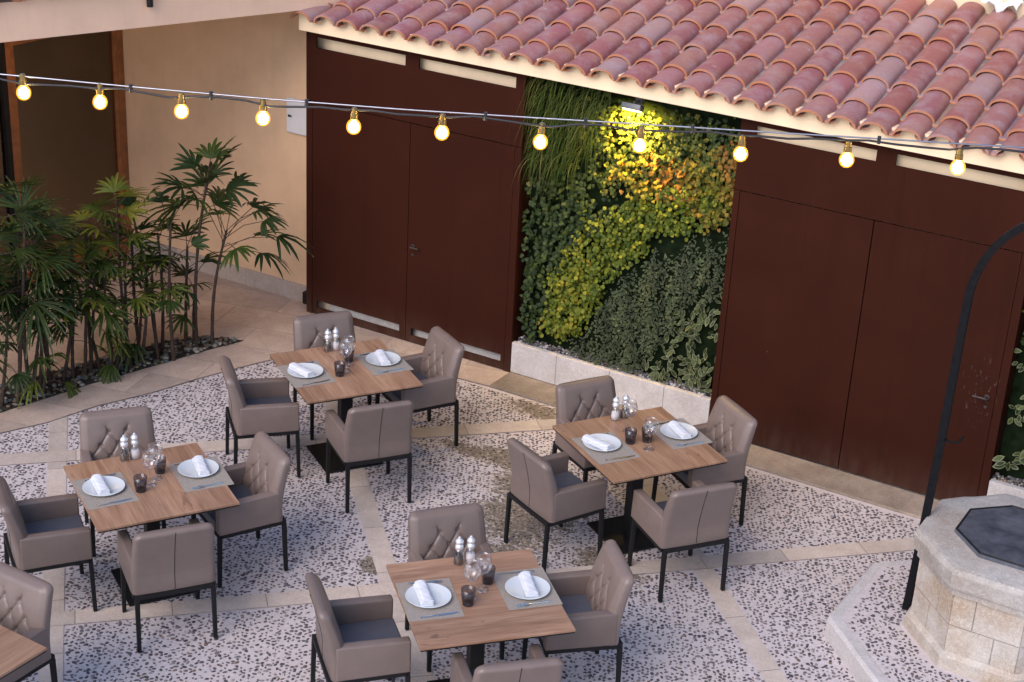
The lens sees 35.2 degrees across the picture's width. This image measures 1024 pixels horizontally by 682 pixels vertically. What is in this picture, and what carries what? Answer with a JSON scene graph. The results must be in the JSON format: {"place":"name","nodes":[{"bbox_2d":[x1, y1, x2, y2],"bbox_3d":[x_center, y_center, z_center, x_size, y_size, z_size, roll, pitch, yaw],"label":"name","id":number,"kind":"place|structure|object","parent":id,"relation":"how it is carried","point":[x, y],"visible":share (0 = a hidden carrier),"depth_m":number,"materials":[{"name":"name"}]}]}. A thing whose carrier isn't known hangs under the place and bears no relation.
{"place":"outdoors","nodes":[
{"label":"outdoors","id":0,"kind":"place"},
{"bbox_2d":[0,252,508,432],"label":"terrace paving","id":1,"kind":"structure","parent":0,"point":[259,322],"depth_m":14.59,"materials":[{"name":"stone"}]},
{"bbox_2d":[306,31,536,371],"bbox_3d":[-0.888,-1.295,14.349,2.276,2.788,0.226,15,26,26],"label":"door wall","id":2,"kind":"structure","parent":1,"relation":"on","point":[412,222],"depth_m":14.27,"materials":[{"name":"wood"}]},
{"bbox_2d":[312,101,410,339],"bbox_3d":[-1.384,-1.083,14.701,1.067,2.058,0.020,16,27,27],"label":"door","id":3,"kind":"structure","parent":2,"relation":"in","point":[361,178],"depth_m":14.66,"materials":[{"name":"wood"}]},
{"bbox_2d":[405,123,514,369],"bbox_3d":[-0.487,-0.811,14.189,1.057,2.058,0.072,16,27,27],"label":"door","id":4,"kind":"structure","parent":2,"relation":"in","point":[461,186],"depth_m":14.16,"materials":[{"name":"wood"}]},
{"bbox_2d":[0,360,940,681],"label":"ground","id":5,"kind":"structure","parent":0,"point":[450,472],"depth_m":11.45,"materials":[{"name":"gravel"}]},
{"bbox_2d":[0,625,46,679],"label":"dining table","id":6,"kind":"object","parent":5,"relation":"on","point":[17,651],"visible":1,"depth_m":8.87,"materials":[{"name":"brown wood"}]},
{"bbox_2d":[0,561,57,681],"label":"armchair","id":7,"kind":"object","parent":5,"relation":"on","point":[26,598],"visible":0.78,"depth_m":9.32,"materials":[{"name":"beige leather"}]},
{"bbox_2d":[0,476,97,611],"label":"armchair","id":8,"kind":"object","parent":5,"relation":"on","point":[47,533],"visible":0.98,"depth_m":10.34,"materials":[{"name":"beige leather"}]},
{"bbox_2d":[0,335,242,412],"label":"planting bed","id":9,"kind":"object","parent":5,"relation":"on","point":[182,350],"visible":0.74,"depth_m":14.01,"materials":[{"name":"soil"}]},
{"bbox_2d":[0,262,28,380],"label":"lady palm","id":10,"kind":"object","parent":9,"relation":"in","point":[3,274],"visible":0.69,"depth_m":12.76,"materials":[{"name":"plant"}]},
{"bbox_2d":[0,281,30,361],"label":"lady palm","id":11,"kind":"object","parent":9,"relation":"on","point":[16,320],"visible":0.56,"depth_m":12.94,"materials":[{"name":"plant"}]},
{"bbox_2d":[0,293,54,405],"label":"lady palm","id":12,"kind":"object","parent":9,"relation":"on","point":[18,378],"visible":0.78,"depth_m":12.93,"materials":[{"name":"plant"}]},
{"bbox_2d":[0,177,58,357],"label":"lady palm","id":13,"kind":"object","parent":9,"relation":"in","point":[23,220],"visible":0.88,"depth_m":12.57,"materials":[{"name":"plant"}]},
{"bbox_2d":[0,173,60,380],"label":"lady palm","id":14,"kind":"object","parent":9,"relation":"in","point":[33,240],"visible":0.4,"depth_m":13.12,"materials":[{"name":"plant"}]},
{"bbox_2d":[0,208,61,396],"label":"lady palm","id":15,"kind":"object","parent":9,"relation":"in","point":[39,286],"visible":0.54,"depth_m":12.93,"materials":[{"name":"plant"}]},
{"bbox_2d":[0,241,61,383],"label":"lady palm","id":16,"kind":"object","parent":9,"relation":"on","point":[15,294],"visible":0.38,"depth_m":13.11,"materials":[{"name":"plant"}]},
{"bbox_2d":[2,246,82,384],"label":"lady palm","id":17,"kind":"object","parent":9,"relation":"in","point":[61,280],"visible":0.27,"depth_m":13.32,"materials":[{"name":"plant"}]},
{"bbox_2d":[0,223,87,388],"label":"lady palm","id":18,"kind":"object","parent":9,"relation":"in","point":[67,294],"visible":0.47,"depth_m":13.10,"materials":[{"name":"plant"}]},
{"bbox_2d":[2,192,85,381],"bbox_3d":[-3.936,-0.392,13.402,0.684,1.585,0.827,16,27,27],"label":"lady palm","id":19,"kind":"object","parent":9,"relation":"in","point":[37,242],"visible":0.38,"depth_m":13.28,"materials":[{"name":"plant"}]},
{"bbox_2d":[5,285,86,389],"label":"lady palm","id":20,"kind":"object","parent":9,"relation":"on","point":[32,365],"visible":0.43,"depth_m":13.23,"materials":[{"name":"plant"}]},
{"bbox_2d":[0,176,97,402],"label":"lady palm","id":21,"kind":"object","parent":9,"relation":"in","point":[58,221],"visible":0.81,"depth_m":12.70,"materials":[{"name":"plant"}]},
{"bbox_2d":[17,352,80,408],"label":"lady palm","id":22,"kind":"object","parent":9,"relation":"in","point":[68,388],"visible":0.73,"depth_m":13.35,"materials":[{"name":"plant"}]},
{"bbox_2d":[33,227,117,381],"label":"lady palm","id":23,"kind":"object","parent":9,"relation":"in","point":[75,289],"visible":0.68,"depth_m":13.31,"materials":[{"name":"plant"}]},
{"bbox_2d":[46,292,111,378],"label":"lady palm","id":24,"kind":"object","parent":9,"relation":"in","point":[72,356],"visible":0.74,"depth_m":13.64,"materials":[{"name":"plant"}]},
{"bbox_2d":[36,238,136,374],"bbox_3d":[-3.545,-0.239,13.557,0.814,1.220,0.766,2,24,-3],"label":"lady palm","id":25,"kind":"object","parent":9,"relation":"in","point":[81,250],"visible":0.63,"depth_m":13.43,"materials":[{"name":"plant"}]},
{"bbox_2d":[43,238,130,369],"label":"lady palm","id":26,"kind":"object","parent":9,"relation":"in","point":[98,362],"visible":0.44,"depth_m":13.62,"materials":[{"name":"plant"}]},
{"bbox_2d":[52,192,131,368],"bbox_3d":[-3.543,-0.512,13.684,0.865,1.619,0.762,16,27,27],"label":"lady palm","id":27,"kind":"object","parent":9,"relation":"in","point":[85,242],"visible":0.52,"depth_m":13.58,"materials":[{"name":"plant"}]},
{"bbox_2d":[51,234,135,371],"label":"lady palm","id":28,"kind":"object","parent":9,"relation":"on","point":[95,242],"visible":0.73,"depth_m":13.55,"materials":[{"name":"plant"}]},
{"bbox_2d":[66,172,160,366],"bbox_3d":[-3.367,-0.562,13.715,0.758,1.702,0.849,16,27,27],"label":"lady palm","id":29,"kind":"object","parent":9,"relation":"in","point":[113,185],"visible":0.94,"depth_m":13.50,"materials":[{"name":"plant"}]},
{"bbox_2d":[96,343,135,383],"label":"lady palm","id":30,"kind":"object","parent":9,"relation":"on","point":[110,372],"visible":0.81,"depth_m":13.77,"materials":[{"name":"plant"}]},
{"bbox_2d":[78,248,153,365],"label":"lady palm","id":31,"kind":"object","parent":9,"relation":"on","point":[104,291],"visible":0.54,"depth_m":13.74,"materials":[{"name":"plant"}]},
{"bbox_2d":[84,231,163,362],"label":"lady palm","id":32,"kind":"object","parent":9,"relation":"in","point":[138,300],"visible":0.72,"depth_m":13.71,"materials":[{"name":"plant"}]},
{"bbox_2d":[96,218,178,350],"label":"lady palm","id":33,"kind":"object","parent":9,"relation":"on","point":[141,226],"visible":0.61,"depth_m":13.98,"materials":[{"name":"plant"}]},
{"bbox_2d":[96,186,184,346],"bbox_3d":[-3.251,-0.625,14.012,0.700,1.592,0.820,9,24,14],"label":"lady palm","id":34,"kind":"object","parent":9,"relation":"in","point":[128,201],"visible":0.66,"depth_m":13.81,"materials":[{"name":"plant"}]},
{"bbox_2d":[114,277,167,375],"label":"lady palm","id":35,"kind":"object","parent":9,"relation":"on","point":[137,347],"visible":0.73,"depth_m":13.89,"materials":[{"name":"plant"}]},
{"bbox_2d":[114,266,170,362],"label":"lady palm","id":36,"kind":"object","parent":9,"relation":"in","point":[139,277],"visible":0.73,"depth_m":13.90,"materials":[{"name":"plant"}]},
{"bbox_2d":[121,253,187,358],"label":"lady palm","id":37,"kind":"object","parent":9,"relation":"in","point":[154,320],"visible":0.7,"depth_m":14.04,"materials":[{"name":"plant"}]},
{"bbox_2d":[117,215,201,351],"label":"lady palm","id":38,"kind":"object","parent":9,"relation":"in","point":[175,286],"visible":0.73,"depth_m":14.02,"materials":[{"name":"plant"}]},
{"bbox_2d":[131,191,209,360],"bbox_3d":[-2.996,-0.535,13.872,0.642,1.563,0.670,16,27,27],"label":"lady palm","id":39,"kind":"object","parent":9,"relation":"in","point":[170,304],"visible":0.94,"depth_m":13.82,"materials":[{"name":"plant"}]},
{"bbox_2d":[152,216,225,342],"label":"lady palm","id":40,"kind":"object","parent":9,"relation":"on","point":[194,227],"visible":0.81,"depth_m":14.26,"materials":[{"name":"plant"}]},
{"bbox_2d":[164,256,219,342],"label":"lady palm","id":41,"kind":"object","parent":9,"relation":"in","point":[182,318],"visible":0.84,"depth_m":14.28,"materials":[{"name":"plant"}]},
{"bbox_2d":[141,135,258,346],"bbox_3d":[-2.721,-0.848,14.081,0.890,1.997,0.904,-16,30,-37],"label":"lady palm","id":42,"kind":"object","parent":9,"relation":"on","point":[210,153],"visible":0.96,"depth_m":13.88,"materials":[{"name":"plant"}]},
{"bbox_2d":[139,164,312,343],"bbox_3d":[-2.448,-0.745,14.297,1.577,1.662,1.263,16,27,27],"label":"lady palm","id":43,"kind":"object","parent":9,"relation":"on","point":[270,220],"visible":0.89,"depth_m":14.01,"materials":[{"name":"plant"}]},
{"bbox_2d":[79,406,165,556],"bbox_3d":[-2.735,0.972,11.337,0.536,0.862,0.559,-5,25,-19],"label":"armchair","id":44,"kind":"object","parent":5,"relation":"on","point":[102,432],"visible":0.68,"depth_m":11.34,"materials":[{"name":"beige leather"}]},
{"bbox_2d":[63,443,239,606],"bbox_3d":[-2.405,1.286,10.797,0.920,0.750,0.916,-9,26,-26],"label":"dining table","id":45,"kind":"object","parent":5,"relation":"on","point":[166,497],"visible":0.68,"depth_m":10.59,"materials":[{"name":"brown wood"}]},
{"bbox_2d":[71,472,138,509],"bbox_3d":[-2.653,0.977,10.534,0.330,0.002,0.420,-10,27,-28],"label":"placemat","id":46,"kind":"object","parent":45,"relation":"on","point":[91,502],"visible":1,"depth_m":10.46,"materials":[{"name":"fabric"}]},
{"bbox_2d":[82,476,124,495],"bbox_3d":[-2.666,0.955,10.553,0.274,0.020,0.274,-9,26,-26],"label":"plate","id":47,"kind":"object","parent":46,"relation":"on","point":[115,485],"visible":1,"depth_m":10.56,"materials":[{"name":"ceramic"}]},
{"bbox_2d":[90,474,109,495],"bbox_3d":[-2.686,0.935,10.536,0.076,0.040,0.235,-9,26,-25],"label":"napkin","id":48,"kind":"object","parent":47,"relation":"on","point":[101,487],"visible":1,"depth_m":10.51,"materials":[{"name":"white fabric"}]},
{"bbox_2d":[169,456,233,492],"bbox_3d":[-2.078,0.890,10.804,0.330,0.002,0.420,-8,26,-25],"label":"placemat","id":49,"kind":"object","parent":45,"relation":"on","point":[187,483],"visible":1,"depth_m":10.73,"materials":[{"name":"fabric"}]},
{"bbox_2d":[177,458,218,477],"bbox_3d":[-2.106,0.858,10.844,0.274,0.020,0.274,-9,26,-26],"label":"plate","id":50,"kind":"object","parent":49,"relation":"on","point":[186,468],"visible":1,"depth_m":10.85,"materials":[{"name":"ceramic"}]},
{"bbox_2d":[192,455,209,475],"bbox_3d":[-2.087,0.835,10.840,0.077,0.040,0.235,-6,25,-21],"label":"napkin","id":51,"kind":"object","parent":50,"relation":"on","point":[200,465],"visible":1,"depth_m":10.82,"materials":[{"name":"white fabric"}]},
{"bbox_2d":[117,518,217,652],"bbox_3d":[-2.192,1.455,10.296,0.536,0.862,0.559,-7,26,-23],"label":"armchair","id":52,"kind":"object","parent":5,"relation":"on","point":[166,562],"visible":1,"depth_m":10.06,"materials":[{"name":"beige leather"}]},
{"bbox_2d":[0,0,340,301],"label":"cream building","id":53,"kind":"structure","parent":5,"relation":"on","point":[253,48],"depth_m":15.33,"materials":[{"name":"paint"}]},
{"bbox_2d":[0,30,131,293],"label":"glazed door wall","id":54,"kind":"structure","parent":53,"relation":"attached to","point":[71,143],"depth_m":15.44,"materials":[{"name":"brown wood"}]},
{"bbox_2d":[286,97,305,135],"bbox_3d":[-1.946,-2.055,14.863,0.320,0.330,0.048,16,27,27],"label":"meter box","id":55,"kind":"object","parent":53,"relation":"attached to","point":[296,120],"visible":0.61,"depth_m":14.87,"materials":[{"name":"paint"}]},
{"bbox_2d":[287,99,305,134],"bbox_3d":[-1.954,-2.051,14.851,0.300,0.310,0.017,16,27,27],"label":"door","id":56,"kind":"structure","parent":55,"relation":"in","point":[296,117],"depth_m":14.87,"materials":[{"name":"paint"}]},
{"bbox_2d":[191,431,290,587],"bbox_3d":[-1.851,1.136,11.070,0.559,0.862,0.536,-11,27,-29],"label":"armchair","id":57,"kind":"object","parent":5,"relation":"on","point":[258,477],"visible":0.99,"depth_m":10.89,"materials":[{"name":"beige leather"}]},
{"bbox_2d":[219,355,300,477],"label":"armchair","id":58,"kind":"object","parent":5,"relation":"on","point":[268,406],"visible":0.99,"depth_m":12.15,"materials":[{"name":"beige leather"}]},
{"bbox_2d":[293,311,371,439],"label":"armchair","id":59,"kind":"object","parent":5,"relation":"on","point":[309,331],"visible":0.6,"depth_m":13.10,"materials":[{"name":"beige leather"}]},
{"bbox_2d":[269,339,422,472],"bbox_3d":[-1.305,0.559,12.605,0.920,0.750,0.916,-8,26,-25],"label":"dining table","id":60,"kind":"object","parent":5,"relation":"on","point":[358,379],"visible":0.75,"depth_m":12.46,"materials":[{"name":"brown wood"}]},
{"bbox_2d":[277,360,336,387],"bbox_3d":[-1.569,0.252,12.333,0.330,0.002,0.420,-9,26,-26],"label":"placemat","id":61,"kind":"object","parent":60,"relation":"on","point":[296,382],"visible":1,"depth_m":12.26,"materials":[{"name":"fabric"}]},
{"bbox_2d":[287,363,322,377],"bbox_3d":[-1.579,0.232,12.348,0.274,0.020,0.274,-8,26,-25],"label":"plate","id":62,"kind":"object","parent":61,"relation":"on","point":[316,369],"visible":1,"depth_m":12.37,"materials":[{"name":"ceramic"}]},
{"bbox_2d":[288,362,314,376],"bbox_3d":[-1.604,0.218,12.319,0.235,0.040,0.081,24,31,39],"label":"napkin","id":63,"kind":"object","parent":62,"relation":"on","point":[300,370],"visible":1,"depth_m":12.29,"materials":[{"name":"white fabric"}]},
{"bbox_2d":[355,349,413,375],"bbox_3d":[-1.002,0.164,12.604,0.330,0.002,0.420,-9,26,-26],"label":"placemat","id":64,"kind":"object","parent":60,"relation":"on","point":[373,369],"visible":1,"depth_m":12.53,"materials":[{"name":"fabric"}]},
{"bbox_2d":[366,351,400,365],"bbox_3d":[-1.007,0.143,12.622,0.274,0.020,0.274,-8,26,-25],"label":"plate","id":65,"kind":"object","parent":64,"relation":"on","point":[393,358],"visible":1,"depth_m":12.64,"materials":[{"name":"ceramic"}]},
{"bbox_2d":[305,573,410,681],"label":"armchair","id":66,"kind":"object","parent":5,"relation":"on","point":[359,639],"visible":1,"depth_m":9.40,"materials":[{"name":"beige leather"}]},
{"bbox_2d":[325,400,413,512],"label":"armchair","id":67,"kind":"object","parent":5,"relation":"on","point":[371,434],"visible":1,"depth_m":11.80,"materials":[{"name":"beige leather"}]},
{"bbox_2d":[39,401,787,681],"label":"paving strip","id":68,"kind":"object","parent":5,"relation":"in","point":[726,603],"visible":0.44,"depth_m":11.15,"materials":[{"name":"stone"}]},
{"bbox_2d":[375,326,464,445],"bbox_3d":[-0.735,0.391,12.921,0.559,0.862,0.536,-10,27,-28],"label":"armchair","id":69,"kind":"object","parent":5,"relation":"on","point":[435,364],"visible":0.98,"depth_m":12.76,"materials":[{"name":"beige leather"}]},
{"bbox_2d":[405,503,504,671],"bbox_3d":[-0.364,1.554,10.296,0.536,0.862,0.559,-6,25,-19],"label":"armchair","id":70,"kind":"object","parent":5,"relation":"on","point":[435,533],"visible":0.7,"depth_m":10.30,"materials":[{"name":"beige leather"}]},
{"bbox_2d":[0,419,914,625],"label":"paving strip","id":71,"kind":"object","parent":5,"relation":"in","point":[304,597],"visible":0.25,"depth_m":11.59,"materials":[{"name":"stone"}]},
{"bbox_2d":[386,549,575,681],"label":"dining table","id":72,"kind":"object","parent":5,"relation":"on","point":[489,617],"visible":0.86,"depth_m":9.48,"materials":[{"name":"brown wood"}]},
{"bbox_2d":[395,578,464,621],"bbox_3d":[-0.487,1.526,9.541,0.330,0.002,0.420,-3,24,-14],"label":"placemat","id":73,"kind":"object","parent":72,"relation":"on","point":[414,612],"visible":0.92,"depth_m":9.46,"materials":[{"name":"fabric"}]},
{"bbox_2d":[405,583,451,607],"bbox_3d":[-0.494,1.510,9.549,0.274,0.020,0.274,-4,25,-16],"label":"plate","id":74,"kind":"object","parent":73,"relation":"on","point":[441,595],"visible":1,"depth_m":9.56,"materials":[{"name":"ceramic"}]},
{"bbox_2d":[413,580,433,605],"bbox_3d":[-0.522,1.487,9.540,0.076,0.040,0.235,-3,24,-15],"label":"napkin","id":75,"kind":"object","parent":74,"relation":"on","point":[424,596],"visible":1,"depth_m":9.51,"materials":[{"name":"white fabric"}]},
{"bbox_2d":[453,536,464,565],"bbox_3d":[-0.323,1.280,9.893,0.072,0.190,0.072,-4,25,-16],"label":"pepper mill","id":76,"kind":"object","parent":72,"relation":"on","point":[459,558],"visible":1,"depth_m":9.89,"materials":[{"name":"clear glass"}]},
{"bbox_2d":[465,535,475,564],"bbox_3d":[-0.253,1.275,9.911,0.073,0.190,0.072,-4,25,-16],"label":"salt mill","id":77,"kind":"object","parent":72,"relation":"on","point":[470,557],"visible":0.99,"depth_m":9.90,"materials":[{"name":"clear glass"}]},
{"bbox_2d":[491,567,562,609],"bbox_3d":[0.086,1.486,9.707,0.330,0.002,0.420,-4,24,-16],"label":"placemat","id":78,"kind":"object","parent":72,"relation":"on","point":[551,596],"visible":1,"depth_m":9.64,"materials":[{"name":"fabric"}]},
{"bbox_2d":[505,575,549,599],"bbox_3d":[0.093,1.482,9.686,0.274,0.020,0.274,-4,25,-16],"label":"plate","id":79,"kind":"object","parent":78,"relation":"on","point":[513,586],"visible":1,"depth_m":9.69,"materials":[{"name":"ceramic"}]},
{"bbox_2d":[518,571,538,596],"bbox_3d":[0.099,1.456,9.690,0.077,0.040,0.235,-2,24,-12],"label":"napkin","id":80,"kind":"object","parent":79,"relation":"on","point":[528,584],"visible":1,"depth_m":9.67,"materials":[{"name":"white fabric"}]},
{"bbox_2d":[450,644,563,681],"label":"armchair","id":81,"kind":"object","parent":5,"relation":"on","point":[537,666],"visible":1,"depth_m":8.84,"materials":[{"name":"beige leather"}]},
{"bbox_2d":[503,438,606,572],"bbox_3d":[0.290,1.105,11.410,0.559,0.862,0.536,-12,28,-31],"label":"armchair","id":82,"kind":"object","parent":5,"relation":"on","point":[549,491],"visible":1,"depth_m":11.22,"materials":[{"name":"beige leather"}]},
{"bbox_2d":[522,539,634,681],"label":"armchair","id":83,"kind":"object","parent":5,"relation":"on","point":[594,599],"visible":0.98,"depth_m":9.80,"materials":[{"name":"beige leather"}]},
{"bbox_2d":[552,375,620,481],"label":"armchair","id":84,"kind":"object","parent":5,"relation":"on","point":[585,399],"visible":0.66,"depth_m":12.17,"materials":[{"name":"beige leather"}]},
{"bbox_2d":[510,335,711,424],"bbox_3d":[0.864,0.336,13.915,1.928,0.307,0.212,16,27,27],"label":"stone planter","id":85,"kind":"object","parent":5,"relation":"on","point":[545,362],"visible":0.92,"depth_m":13.78,"materials":[{"name":"stone"}]},
{"bbox_2d":[512,76,741,395],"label":"living wall","id":86,"kind":"structure","parent":85,"relation":"in","point":[626,248],"depth_m":13.37,"materials":[{"name":"plant"}]},
{"bbox_2d":[621,97,643,112],"bbox_3d":[0.981,-1.882,12.840,0.170,0.102,0.180,16,27,27],"label":"floodlight","id":87,"kind":"object","parent":86,"relation":"attached to","point":[636,106],"visible":0.97,"depth_m":12.79,"materials":[{"name":"grey metal"}]},
{"bbox_2d":[552,407,727,553],"bbox_3d":[0.887,1.069,11.707,0.920,0.750,0.916,-8,26,-25],"label":"dining table","id":88,"kind":"object","parent":5,"relation":"on","point":[663,458],"visible":0.77,"depth_m":11.61,"materials":[{"name":"brown wood"}]},
{"bbox_2d":[572,432,639,464],"bbox_3d":[0.666,0.757,11.451,0.330,0.002,0.420,-8,26,-25],"label":"placemat","id":89,"kind":"object","parent":88,"relation":"on","point":[622,450],"visible":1,"depth_m":11.38,"materials":[{"name":"fabric"}]},
{"bbox_2d":[583,433,620,450],"bbox_3d":[0.639,0.728,11.486,0.274,0.020,0.274,-8,26,-25],"label":"plate","id":90,"kind":"object","parent":89,"relation":"on","point":[615,442],"visible":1,"depth_m":11.52,"materials":[{"name":"ceramic"}]},
{"bbox_2d":[582,434,612,450],"bbox_3d":[0.607,0.717,11.448,0.235,0.040,0.081,22,30,37],"label":"napkin","id":91,"kind":"object","parent":90,"relation":"on","point":[596,442],"visible":1,"depth_m":11.42,"materials":[{"name":"white fabric"}]},
{"bbox_2d":[645,418,711,449],"bbox_3d":[1.207,0.670,11.718,0.330,0.002,0.420,-8,26,-25],"label":"placemat","id":92,"kind":"object","parent":88,"relation":"on","point":[673,442],"visible":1,"depth_m":11.64,"materials":[{"name":"fabric"}]},
{"bbox_2d":[660,422,697,438],"bbox_3d":[1.210,0.657,11.719,0.274,0.020,0.274,-8,26,-25],"label":"plate","id":93,"kind":"object","parent":92,"relation":"on","point":[666,430],"visible":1,"depth_m":11.73,"materials":[{"name":"ceramic"}]},
{"bbox_2d":[668,420,691,438],"bbox_3d":[1.216,0.641,11.698,0.081,0.040,0.235,-6,25,-20],"label":"napkin","id":94,"kind":"object","parent":93,"relation":"on","point":[677,428],"visible":1,"depth_m":11.67,"materials":[{"name":"white fabric"}]},
{"bbox_2d":[290,0,1023,360],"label":"tiled building","id":95,"kind":"structure","parent":5,"relation":"on","point":[934,70],"depth_m":12.76,"materials":[{"name":"paint"}]},
{"bbox_2d":[709,118,1023,498],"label":"door wall","id":96,"kind":"structure","parent":95,"relation":"attached to","point":[837,333],"depth_m":12.35,"materials":[{"name":"wood"}]},
{"bbox_2d":[718,191,874,467],"bbox_3d":[2.196,-0.077,12.760,1.086,2.096,0.020,16,27,27],"label":"door","id":97,"kind":"structure","parent":96,"relation":"in","point":[799,272],"depth_m":12.71,"materials":[{"name":"wood"}]},
{"bbox_2d":[838,221,1022,498],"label":"door","id":98,"kind":"structure","parent":96,"relation":"in","point":[917,280],"depth_m":12.22,"materials":[{"name":"wood"}]},
{"bbox_2d":[627,480,737,602],"bbox_3d":[1.175,1.274,11.130,0.536,0.862,0.559,-7,25,-21],"label":"armchair","id":99,"kind":"object","parent":5,"relation":"on","point":[697,515],"visible":1,"depth_m":10.91,"materials":[{"name":"beige leather"}]},
{"bbox_2d":[651,395,757,525],"bbox_3d":[1.432,0.911,11.996,0.559,0.862,0.536,-8,26,-23],"label":"armchair","id":100,"kind":"object","parent":5,"relation":"on","point":[728,428],"visible":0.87,"depth_m":11.83,"materials":[{"name":"beige leather"}]},
{"bbox_2d":[490,372,939,518],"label":"stone kerb","id":101,"kind":"structure","parent":5,"relation":"on","point":[892,498],"depth_m":12.84,"materials":[{"name":"stone"}]},
{"bbox_2d":[824,494,1023,681],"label":"stone well","id":102,"kind":"object","parent":5,"relation":"on","point":[961,619],"visible":0.97,"depth_m":10.21,"materials":[{"name":"beige stone"}]},
{"bbox_2d":[902,222,1023,610],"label":"iron arch","id":103,"kind":"structure","parent":102,"relation":"on","point":[996,245],"depth_m":10.12,"materials":[{"name":"metal"}]},
{"bbox_2d":[987,472,1023,498],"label":"stone planter","id":104,"kind":"object","parent":5,"relation":"on","point":[1002,484],"visible":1,"depth_m":12.25,"materials":[{"name":"stone"}]},
{"bbox_2d":[992,310,1023,478],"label":"living wall","id":105,"kind":"structure","parent":104,"relation":"on","point":[1009,458],"depth_m":12.18,"materials":[{"name":"plant"}]},
{"bbox_2d":[0,73,1023,152],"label":"string light cable","id":106,"kind":"object","parent":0,"point":[486,114],"visible":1,"depth_m":9.58,"materials":[{"name":"rubber"}]},
{"bbox_2d":[981,0,1022,11],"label":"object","id":107,"kind":"object","parent":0,"point":[1000,5],"visible":1,"depth_m":12.90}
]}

